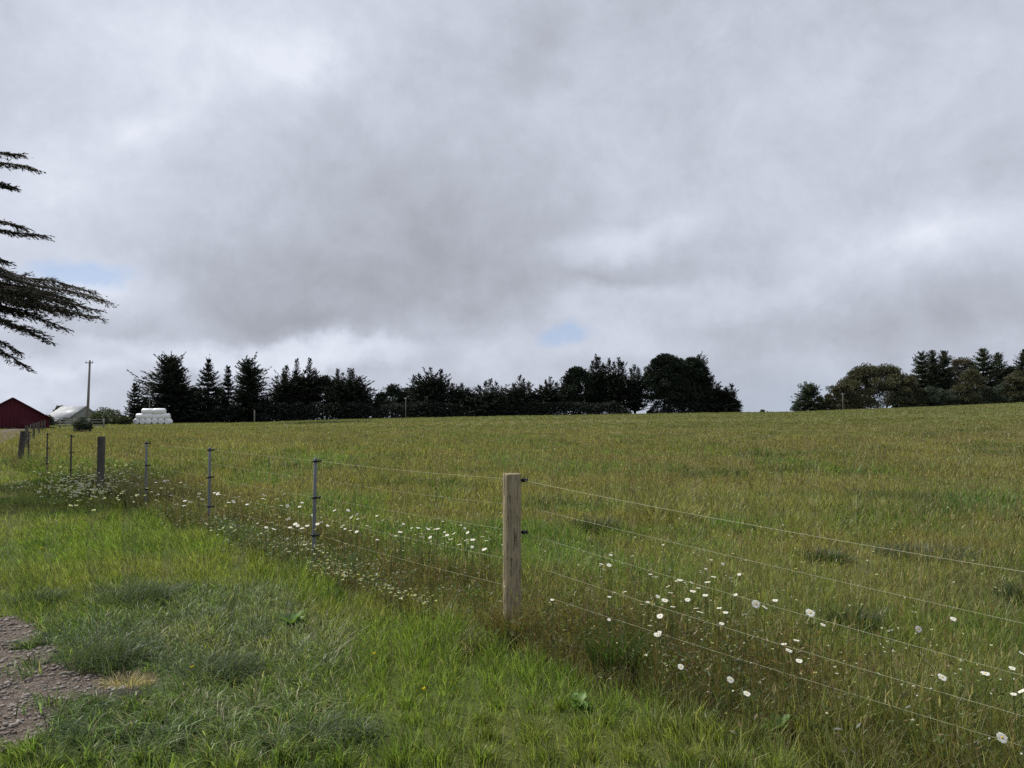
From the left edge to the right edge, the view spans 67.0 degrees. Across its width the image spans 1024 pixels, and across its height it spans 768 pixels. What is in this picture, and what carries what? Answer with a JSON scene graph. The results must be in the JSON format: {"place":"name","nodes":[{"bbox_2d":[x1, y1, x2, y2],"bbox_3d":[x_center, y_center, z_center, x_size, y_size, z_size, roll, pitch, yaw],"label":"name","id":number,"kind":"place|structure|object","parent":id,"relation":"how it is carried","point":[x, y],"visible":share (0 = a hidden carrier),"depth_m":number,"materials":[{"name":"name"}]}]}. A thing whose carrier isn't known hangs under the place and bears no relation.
{"place":"outdoors","nodes":[
{"label":"outdoors","id":0,"kind":"place"},
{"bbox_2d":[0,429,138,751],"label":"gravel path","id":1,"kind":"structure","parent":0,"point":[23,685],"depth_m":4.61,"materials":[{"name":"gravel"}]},
{"bbox_2d":[0,404,1023,767],"bbox_3d":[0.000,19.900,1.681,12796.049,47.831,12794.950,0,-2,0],"label":"ground","id":2,"kind":"structure","parent":0,"point":[476,704],"depth_m":4.93,"materials":[{"name":"plant"}]},
{"bbox_2d":[17,431,25,459],"bbox_3d":[-15.696,2.193,24.732,0.283,1.402,0.178,0,-2,0],"label":"wooden fence post","id":3,"kind":"object","parent":2,"relation":"on","point":[22,438],"visible":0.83,"depth_m":24.68,"materials":[{"name":"grey wood"}]},
{"bbox_2d":[73,461,1021,715],"bbox_3d":[-5.587,1.680,12.569,0.076,0.187,31.688,2,-3,-39],"label":"fence wire","id":4,"kind":"object","parent":3,"relation":"attached to","point":[661,607],"visible":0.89,"depth_m":4.55,"materials":[{"name":"metal"}]},
{"bbox_2d":[0,397,51,428],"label":"red barn","id":5,"kind":"structure","parent":2,"relation":"on","point":[16,413],"depth_m":101.29,"materials":[{"name":"wood"}]},
{"bbox_2d":[16,419,35,428],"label":"door","id":6,"kind":"structure","parent":5,"relation":"in","point":[20,423],"depth_m":101.53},
{"bbox_2d":[2,583,77,607],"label":"grass tussock","id":7,"kind":"object","parent":2,"relation":"on","point":[45,594],"depth_m":6.53,"materials":[{"name":"plant"}]},
{"bbox_2d":[0,151,116,374],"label":"conifer tree","id":8,"kind":"object","parent":2,"relation":"on","point":[17,294],"visible":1,"depth_m":19.11,"materials":[{"name":"green plant"}]},
{"bbox_2d":[69,435,74,477],"bbox_3d":[-10.471,1.886,18.389,0.111,1.355,0.048,1,-3,-21],"label":"slim fence post","id":9,"kind":"object","parent":2,"relation":"on","point":[70,452],"visible":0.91,"depth_m":18.38,"materials":[{"name":"grey metal"}]},
{"bbox_2d":[50,406,94,423],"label":"white roofed barn","id":10,"kind":"structure","parent":2,"relation":"on","point":[69,412],"depth_m":160.47,"materials":[{"name":"metal"}]},
{"bbox_2d":[49,418,104,427],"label":"rail fence","id":11,"kind":"object","parent":2,"relation":"on","point":[75,419],"visible":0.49,"depth_m":103.78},
{"bbox_2d":[71,417,94,431],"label":"bush","id":12,"kind":"object","parent":2,"relation":"on","point":[82,425],"visible":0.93,"depth_m":75.60,"materials":[{"name":"green plant"}]},
{"bbox_2d":[85,360,92,418],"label":"utility pole","id":13,"kind":"object","parent":2,"relation":"on","point":[88,393],"visible":0.88,"depth_m":107.96,"materials":[{"name":"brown wood"}]},
{"bbox_2d":[27,620,168,684],"bbox_3d":[-2.605,1.678,4.994,0.910,0.307,0.842,0,-2,0],"label":"grass tussock","id":14,"kind":"object","parent":2,"relation":"on","point":[91,658],"depth_m":4.91,"materials":[{"name":"plant"}]},
{"bbox_2d":[83,413,112,424],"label":"bush","id":15,"kind":"object","parent":2,"relation":"on","point":[100,416],"visible":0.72,"depth_m":149.44,"materials":[{"name":"green plant"}]},
{"bbox_2d":[96,436,104,492],"bbox_3d":[-8.520,1.797,15.991,0.191,1.425,0.153,0,-2,0],"label":"wooden fence post","id":16,"kind":"object","parent":2,"relation":"on","point":[101,455],"visible":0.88,"depth_m":15.94,"materials":[{"name":"grey wood"}]},
{"bbox_2d":[94,407,124,416],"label":"bush","id":17,"kind":"object","parent":2,"relation":"on","point":[108,411],"visible":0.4,"depth_m":209.21,"materials":[{"name":"green plant"}]},
{"bbox_2d":[84,665,160,690],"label":"straw tuft","id":18,"kind":"object","parent":2,"relation":"on","point":[121,678],"visible":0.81,"depth_m":4.67,"materials":[{"name":"beige plant"}]},
{"bbox_2d":[116,415,132,424],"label":"bush","id":19,"kind":"object","parent":2,"relation":"on","point":[123,419],"visible":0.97,"depth_m":149.26,"materials":[{"name":"green plant"}]},
{"bbox_2d":[118,382,148,422],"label":"conifer tree","id":20,"kind":"object","parent":2,"relation":"on","point":[133,410],"visible":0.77,"depth_m":175.48,"materials":[{"name":"green plant"}]},
{"bbox_2d":[87,689,182,706],"bbox_3d":[-2.161,1.767,4.415,0.579,0.053,0.308,0,-2,0],"label":"soil patch","id":21,"kind":"object","parent":2,"relation":"on","point":[127,690],"visible":0.31,"depth_m":4.40,"materials":[{"name":"soil"}]},
{"bbox_2d":[88,573,185,607],"bbox_3d":[-3.167,1.744,6.588,0.792,0.261,0.794,-2,-3,32],"label":"grass tussock","id":22,"kind":"object","parent":2,"relation":"on","point":[128,592],"depth_m":6.53,"materials":[{"name":"plant"}]},
{"bbox_2d":[143,441,150,501],"bbox_3d":[-6.298,1.666,13.346,0.111,1.355,0.048,1,-3,-21],"label":"slim fence post","id":23,"kind":"object","parent":2,"relation":"on","point":[146,443],"visible":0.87,"depth_m":13.34,"materials":[{"name":"grey metal"}]},
{"bbox_2d":[127,351,202,422],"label":"conifer tree","id":24,"kind":"object","parent":2,"relation":"on","point":[171,395],"visible":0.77,"depth_m":176.67,"materials":[{"name":"green plant"}]},
{"bbox_2d":[170,383,206,422],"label":"conifer tree","id":25,"kind":"object","parent":2,"relation":"on","point":[189,408],"visible":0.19,"depth_m":179.99,"materials":[{"name":"green plant"}]},
{"bbox_2d":[182,354,228,422],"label":"conifer tree","id":26,"kind":"object","parent":2,"relation":"on","point":[208,400],"visible":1,"depth_m":178.59,"materials":[{"name":"green plant"}]},
{"bbox_2d":[206,447,214,521],"bbox_3d":[-4.228,1.567,10.844,0.111,1.355,0.048,1,-3,-21],"label":"slim fence post","id":27,"kind":"object","parent":2,"relation":"on","point":[209,449],"visible":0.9,"depth_m":10.84,"materials":[{"name":"grey metal"}]},
{"bbox_2d":[208,365,237,421],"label":"conifer tree","id":28,"kind":"object","parent":2,"relation":"on","point":[227,380],"visible":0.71,"depth_m":183.18,"materials":[{"name":"green plant"}]},
{"bbox_2d":[165,639,281,685],"bbox_3d":[-1.748,1.686,4.746,0.732,0.262,0.656,0,-2,0],"label":"grass tussock","id":29,"kind":"object","parent":2,"relation":"on","point":[217,663],"depth_m":4.71,"materials":[{"name":"plant"}]},
{"bbox_2d":[219,352,277,421],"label":"conifer tree","id":30,"kind":"object","parent":2,"relation":"on","point":[248,402],"visible":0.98,"depth_m":178.95,"materials":[{"name":"green plant"}]},
{"bbox_2d":[259,364,307,420],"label":"tree","id":31,"kind":"object","parent":2,"relation":"on","point":[281,390],"visible":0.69,"depth_m":184.54,"materials":[{"name":"green plant"}]},
{"bbox_2d":[279,611,304,628],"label":"broadleaf weed","id":32,"kind":"object","parent":2,"relation":"on","point":[296,616],"visible":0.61,"depth_m":5.79,"materials":[{"name":"green plant"}]},
{"bbox_2d":[283,357,326,419],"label":"tree","id":33,"kind":"object","parent":2,"relation":"on","point":[310,387],"visible":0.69,"depth_m":186.85,"materials":[{"name":"green plant"}]},
{"bbox_2d":[310,458,321,566],"bbox_3d":[-2.103,1.472,8.291,0.114,1.355,0.050,1,-3,-21],"label":"slim fence post","id":34,"kind":"object","parent":2,"relation":"on","point":[314,497],"visible":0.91,"depth_m":8.28,"materials":[{"name":"grey metal"}]},
{"bbox_2d":[25,457,1023,746],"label":"fence wire","id":35,"kind":"object","parent":34,"relation":"attached to","point":[621,621],"visible":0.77,"depth_m":4.58,"materials":[{"name":"metal"}]},
{"bbox_2d":[263,401,382,421],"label":"hedge","id":36,"kind":"object","parent":2,"relation":"on","point":[360,412],"visible":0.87,"depth_m":181.37,"materials":[{"name":"green plant"}]},
{"bbox_2d":[277,420,368,423],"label":"rough grass patch","id":37,"kind":"object","parent":2,"relation":"on","point":[347,421],"visible":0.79,"depth_m":125.16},
{"bbox_2d":[316,375,332,411],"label":"cypress tree","id":38,"kind":"object","parent":2,"relation":"on","point":[328,383],"visible":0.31,"depth_m":188.73,"materials":[{"name":"green plant"}]},
{"bbox_2d":[272,703,389,758],"bbox_3d":[-0.872,1.677,3.802,0.617,0.199,0.552,1,-3,-22],"label":"grass tussock","id":39,"kind":"object","parent":2,"relation":"on","point":[333,726],"depth_m":3.79,"materials":[{"name":"plant"}]},
{"bbox_2d":[317,368,379,418],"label":"cypress tree","id":40,"kind":"object","parent":2,"relation":"on","point":[341,391],"visible":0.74,"depth_m":184.68,"materials":[{"name":"green plant"}]},
{"bbox_2d":[372,397,388,412],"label":"cypress tree","id":41,"kind":"object","parent":2,"relation":"on","point":[377,402],"visible":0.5,"depth_m":186.53,"materials":[{"name":"green plant"}]},
{"bbox_2d":[373,383,410,414],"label":"cypress tree","id":42,"kind":"object","parent":2,"relation":"on","point":[391,391],"visible":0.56,"depth_m":189.36,"materials":[{"name":"green plant"}]},
{"bbox_2d":[372,401,471,418],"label":"hedge","id":43,"kind":"object","parent":2,"relation":"on","point":[427,405],"visible":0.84,"depth_m":182.30,"materials":[{"name":"green plant"}]},
{"bbox_2d":[394,367,460,417],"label":"cypress tree","id":44,"kind":"object","parent":2,"relation":"on","point":[426,390],"visible":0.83,"depth_m":186.15,"materials":[{"name":"green plant"}]},
{"bbox_2d":[439,383,478,416],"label":"cypress tree","id":45,"kind":"object","parent":2,"relation":"on","point":[457,393],"visible":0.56,"depth_m":186.43,"materials":[{"name":"green plant"}]},
{"bbox_2d":[432,622,499,653],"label":"grass tussock","id":46,"kind":"object","parent":2,"relation":"on","point":[466,650],"depth_m":5.35,"materials":[{"name":"plant"}]},
{"bbox_2d":[460,378,523,416],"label":"cypress tree","id":47,"kind":"object","parent":2,"relation":"on","point":[494,395],"visible":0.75,"depth_m":184.40,"materials":[{"name":"green plant"}]},
{"bbox_2d":[2,440,1001,762],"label":"wildflowers","id":48,"kind":"object","parent":2,"relation":"on","point":[78,492],"visible":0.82,"depth_m":8.20,"materials":[{"name":"white plant"}]},
{"bbox_2d":[472,592,548,646],"bbox_3d":[-0.003,1.677,5.529,0.764,0.363,0.663,0,-2,0],"label":"grass tussock","id":49,"kind":"object","parent":2,"relation":"on","point":[514,623],"depth_m":5.50,"materials":[{"name":"plant"}]},
{"bbox_2d":[0,402,1023,767],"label":"meadow grass","id":50,"kind":"structure","parent":2,"relation":"on","point":[688,474],"depth_m":10.23,"materials":[{"name":"plant"}]},
{"bbox_2d":[503,473,527,626],"bbox_3d":[0.024,1.382,5.717,0.189,1.435,0.132,0,-2,0],"label":"wooden fence post","id":51,"kind":"object","parent":2,"relation":"on","point":[512,532],"visible":0.83,"depth_m":5.68,"materials":[{"name":"brown wood"}]},
{"bbox_2d":[27,438,1023,623],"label":"fence wire","id":52,"kind":"object","parent":51,"relation":"attached to","point":[668,541],"visible":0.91,"depth_m":4.41,"materials":[{"name":"metal"}]},
{"bbox_2d":[31,445,1022,675],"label":"fence wire","id":53,"kind":"object","parent":51,"relation":"attached to","point":[666,575],"visible":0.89,"depth_m":4.38,"materials":[{"name":"metal"}]},
{"bbox_2d":[31,432,1023,571],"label":"fence wire","id":54,"kind":"object","parent":51,"relation":"attached to","point":[663,508],"visible":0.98,"depth_m":4.41,"materials":[{"name":"metal"}]},
{"bbox_2d":[499,375,541,414],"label":"cypress tree","id":55,"kind":"object","parent":2,"relation":"on","point":[521,393],"visible":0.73,"depth_m":185.46,"materials":[{"name":"green plant"}]},
{"bbox_2d":[465,400,632,415],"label":"hedge","id":56,"kind":"object","parent":2,"relation":"on","point":[556,409],"visible":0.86,"depth_m":183.23,"materials":[{"name":"green plant"}]},
{"bbox_2d":[530,376,569,414],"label":"cypress tree","id":57,"kind":"object","parent":2,"relation":"on","point":[548,393],"visible":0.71,"depth_m":186.60,"materials":[{"name":"green plant"}]},
{"bbox_2d":[558,366,598,413],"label":"broad tree","id":58,"kind":"object","parent":2,"relation":"on","point":[574,377],"visible":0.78,"depth_m":189.12,"materials":[{"name":"green plant"}]},
{"bbox_2d":[569,691,591,712],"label":"broadleaf weed","id":59,"kind":"object","parent":2,"relation":"on","point":[583,696],"visible":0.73,"depth_m":4.23,"materials":[{"name":"green plant"}]},
{"bbox_2d":[143,503,1023,767],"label":"fence weeds","id":60,"kind":"object","parent":2,"relation":"on","point":[227,527],"visible":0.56,"depth_m":6.42,"materials":[{"name":"green plant"}]},
{"bbox_2d":[564,513,628,533],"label":"grass tussock","id":61,"kind":"object","parent":2,"relation":"on","point":[596,525],"depth_m":10.60,"materials":[{"name":"plant"}]},
{"bbox_2d":[583,353,612,410],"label":"cypress tree","id":62,"kind":"object","parent":2,"relation":"on","point":[597,375],"visible":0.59,"depth_m":190.95,"materials":[{"name":"green plant"}]},
{"bbox_2d":[563,608,670,679],"bbox_3d":[0.680,1.620,4.825,0.783,0.419,0.702,0,-2,0],"label":"grass tussock","id":63,"kind":"object","parent":2,"relation":"on","point":[598,648],"depth_m":4.80,"materials":[{"name":"plant"}]},
{"bbox_2d":[601,357,634,412],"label":"cypress tree","id":64,"kind":"object","parent":2,"relation":"on","point":[616,389],"visible":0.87,"depth_m":188.94,"materials":[{"name":"green plant"}]},
{"bbox_2d":[623,364,650,413],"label":"cypress tree","id":65,"kind":"object","parent":2,"relation":"on","point":[636,391],"visible":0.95,"depth_m":189.90,"materials":[{"name":"green plant"}]},
{"bbox_2d":[640,353,691,412],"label":"broad tree","id":66,"kind":"object","parent":2,"relation":"on","point":[659,373],"visible":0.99,"depth_m":188.46,"materials":[{"name":"green plant"}]},
{"bbox_2d":[672,356,713,409],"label":"pine tree","id":67,"kind":"object","parent":2,"relation":"on","point":[695,373],"visible":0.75,"depth_m":189.84,"materials":[{"name":"green plant"}]},
{"bbox_2d":[647,399,740,413],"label":"hedge","id":68,"kind":"object","parent":2,"relation":"on","point":[663,407],"visible":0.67,"depth_m":188.15,"materials":[{"name":"green plant"}]},
{"bbox_2d":[686,353,722,412],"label":"conifer tree","id":69,"kind":"object","parent":2,"relation":"on","point":[701,355],"visible":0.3,"depth_m":191.26,"materials":[{"name":"green plant"}]},
{"bbox_2d":[703,375,743,412],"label":"cypress tree","id":70,"kind":"object","parent":2,"relation":"on","point":[718,395],"visible":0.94,"depth_m":187.50,"materials":[{"name":"green plant"}]},
{"bbox_2d":[723,395,742,411],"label":"cypress tree","id":71,"kind":"object","parent":2,"relation":"on","point":[737,402],"visible":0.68,"depth_m":186.91,"materials":[{"name":"green plant"}]},
{"bbox_2d":[703,682,802,728],"bbox_3d":[1.305,1.692,4.137,0.661,0.206,0.594,-1,-3,20],"label":"grass tussock","id":72,"kind":"object","parent":2,"relation":"on","point":[746,705],"depth_m":4.14,"materials":[{"name":"plant"}]},
{"bbox_2d":[759,713,791,741],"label":"broadleaf weed","id":73,"kind":"object","parent":2,"relation":"on","point":[784,720],"visible":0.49,"depth_m":3.88,"materials":[{"name":"green plant"}]},
{"bbox_2d":[790,401,806,410],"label":"broad tree","id":74,"kind":"object","parent":2,"relation":"on","point":[798,404],"visible":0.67,"depth_m":225.35,"materials":[{"name":"green plant"}]},
{"bbox_2d":[793,659,806,743],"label":"daisy","id":75,"kind":"object","parent":2,"relation":"on","point":[799,660],"visible":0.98,"depth_m":3.72,"materials":[{"name":"white plant"}]},
{"bbox_2d":[806,609,814,686],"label":"daisy","id":76,"kind":"object","parent":2,"relation":"on","point":[809,612],"visible":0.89,"depth_m":4.33,"materials":[{"name":"white plant"}]},
{"bbox_2d":[791,380,831,410],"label":"conifer tree","id":77,"kind":"object","parent":2,"relation":"on","point":[808,392],"visible":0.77,"depth_m":226.32,"materials":[{"name":"green plant"}]},
{"bbox_2d":[812,393,839,410],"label":"broad tree","id":78,"kind":"object","parent":2,"relation":"on","point":[828,397],"visible":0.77,"depth_m":225.00,"materials":[{"name":"green plant"}]},
{"bbox_2d":[796,543,858,565],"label":"grass tussock","id":79,"kind":"object","parent":2,"relation":"on","point":[830,557],"depth_m":8.35,"materials":[{"name":"plant"}]},
{"bbox_2d":[831,382,858,409],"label":"broad tree","id":80,"kind":"object","parent":2,"relation":"on","point":[840,388],"visible":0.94,"depth_m":225.37,"materials":[{"name":"green plant"}]},
{"bbox_2d":[839,392,862,409],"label":"broad tree","id":81,"kind":"object","parent":2,"relation":"on","point":[854,397],"visible":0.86,"depth_m":225.12,"materials":[{"name":"green plant"}]},
{"bbox_2d":[816,592,892,634],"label":"grass tussock","id":82,"kind":"object","parent":2,"relation":"on","point":[875,618],"depth_m":5.77,"materials":[{"name":"plant"}]},
{"bbox_2d":[836,362,918,408],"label":"gum tree","id":83,"kind":"object","parent":2,"relation":"on","point":[891,382],"visible":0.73,"depth_m":229.15,"materials":[{"name":"green plant"}]},
{"bbox_2d":[889,391,916,407],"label":"broad tree","id":84,"kind":"object","parent":2,"relation":"on","point":[906,397],"visible":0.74,"depth_m":224.88,"materials":[{"name":"green plant"}]},
{"bbox_2d":[895,375,929,407],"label":"broad tree","id":85,"kind":"object","parent":2,"relation":"on","point":[909,379],"visible":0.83,"depth_m":225.37,"materials":[{"name":"green plant"}]},
{"bbox_2d":[910,350,938,406],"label":"conifer tree","id":86,"kind":"object","parent":2,"relation":"on","point":[923,377],"visible":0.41,"depth_m":235.68,"materials":[{"name":"green plant"}]},
{"bbox_2d":[866,538,989,564],"bbox_3d":[4.686,1.865,8.730,1.389,0.265,1.247,0,-2,0],"label":"grass tussock","id":87,"kind":"object","parent":2,"relation":"on","point":[919,549],"depth_m":8.69,"materials":[{"name":"plant"}]},
{"bbox_2d":[918,386,947,406],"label":"broad tree","id":88,"kind":"object","parent":2,"relation":"on","point":[929,395],"visible":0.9,"depth_m":225.03,"materials":[{"name":"green plant"}]},
{"bbox_2d":[920,349,946,402],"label":"conifer tree","id":89,"kind":"object","parent":2,"relation":"on","point":[931,356],"visible":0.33,"depth_m":239.69,"materials":[{"name":"green plant"}]},
{"bbox_2d":[938,674,947,751],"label":"daisy","id":90,"kind":"object","parent":2,"relation":"on","point":[942,677],"visible":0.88,"depth_m":3.50,"materials":[{"name":"white plant"}]},
{"bbox_2d":[931,350,959,397],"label":"conifer tree","id":91,"kind":"object","parent":2,"relation":"on","point":[943,361],"visible":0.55,"depth_m":237.51,"materials":[{"name":"green plant"}]},
{"bbox_2d":[931,389,961,405],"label":"broad tree","id":92,"kind":"object","parent":2,"relation":"on","point":[952,395],"visible":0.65,"depth_m":224.56,"materials":[{"name":"green plant"}]},
{"bbox_2d":[948,357,976,400],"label":"gum tree","id":93,"kind":"object","parent":2,"relation":"on","point":[960,363],"visible":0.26,"depth_m":245.97,"materials":[{"name":"green plant"}]},
{"bbox_2d":[947,383,982,404],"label":"broad tree","id":94,"kind":"object","parent":2,"relation":"on","point":[970,392],"visible":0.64,"depth_m":224.71,"materials":[{"name":"green plant"}]},
{"bbox_2d":[951,367,989,404],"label":"broad tree","id":95,"kind":"object","parent":2,"relation":"on","point":[971,376],"visible":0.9,"depth_m":225.14,"materials":[{"name":"green plant"}]},
{"bbox_2d":[961,348,1004,398],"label":"conifer tree","id":96,"kind":"object","parent":2,"relation":"on","point":[986,365],"visible":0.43,"depth_m":235.10,"materials":[{"name":"green plant"}]},
{"bbox_2d":[980,671,990,752],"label":"daisy","id":97,"kind":"object","parent":2,"relation":"on","point":[985,673],"visible":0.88,"depth_m":3.55,"materials":[{"name":"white plant"}]},
{"bbox_2d":[967,387,1004,403],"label":"broad tree","id":98,"kind":"object","parent":2,"relation":"on","point":[986,392],"visible":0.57,"depth_m":225.22,"materials":[{"name":"green plant"}]},
{"bbox_2d":[987,352,1015,387],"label":"conifer tree","id":99,"kind":"object","parent":2,"relation":"on","point":[1005,371],"visible":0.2,"depth_m":239.36,"materials":[{"name":"green plant"}]},
{"bbox_2d":[996,732,1007,767],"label":"daisy","id":100,"kind":"object","parent":2,"relation":"on","point":[1002,737],"visible":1,"depth_m":3.13,"materials":[{"name":"white plant"}]},
{"bbox_2d":[981,569,1023,606],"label":"grass tussock","id":101,"kind":"object","parent":2,"relation":"on","point":[1010,592],"depth_m":6.61,"materials":[{"name":"plant"}]},
{"bbox_2d":[990,382,1023,403],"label":"broad tree","id":102,"kind":"object","parent":2,"relation":"on","point":[998,389],"visible":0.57,"depth_m":224.88,"materials":[{"name":"green plant"}]},
{"bbox_2d":[1000,370,1023,402],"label":"broad tree","id":103,"kind":"object","parent":2,"relation":"on","point":[1011,379],"visible":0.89,"depth_m":224.79,"materials":[{"name":"green plant"}]},
{"bbox_2d":[1007,693,1021,764],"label":"daisy","id":104,"kind":"object","parent":2,"relation":"on","point":[1014,694],"visible":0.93,"depth_m":3.23,"materials":[{"name":"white plant"}]},
{"bbox_2d":[1007,349,1023,379],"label":"conifer tree","id":105,"kind":"object","parent":2,"relation":"on","point":[1020,366],"visible":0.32,"depth_m":236.31,"materials":[{"name":"green plant"}]},
{"bbox_2d":[0,0,1023,419],"label":"sky","id":106,"kind":"structure","parent":0,"point":[784,194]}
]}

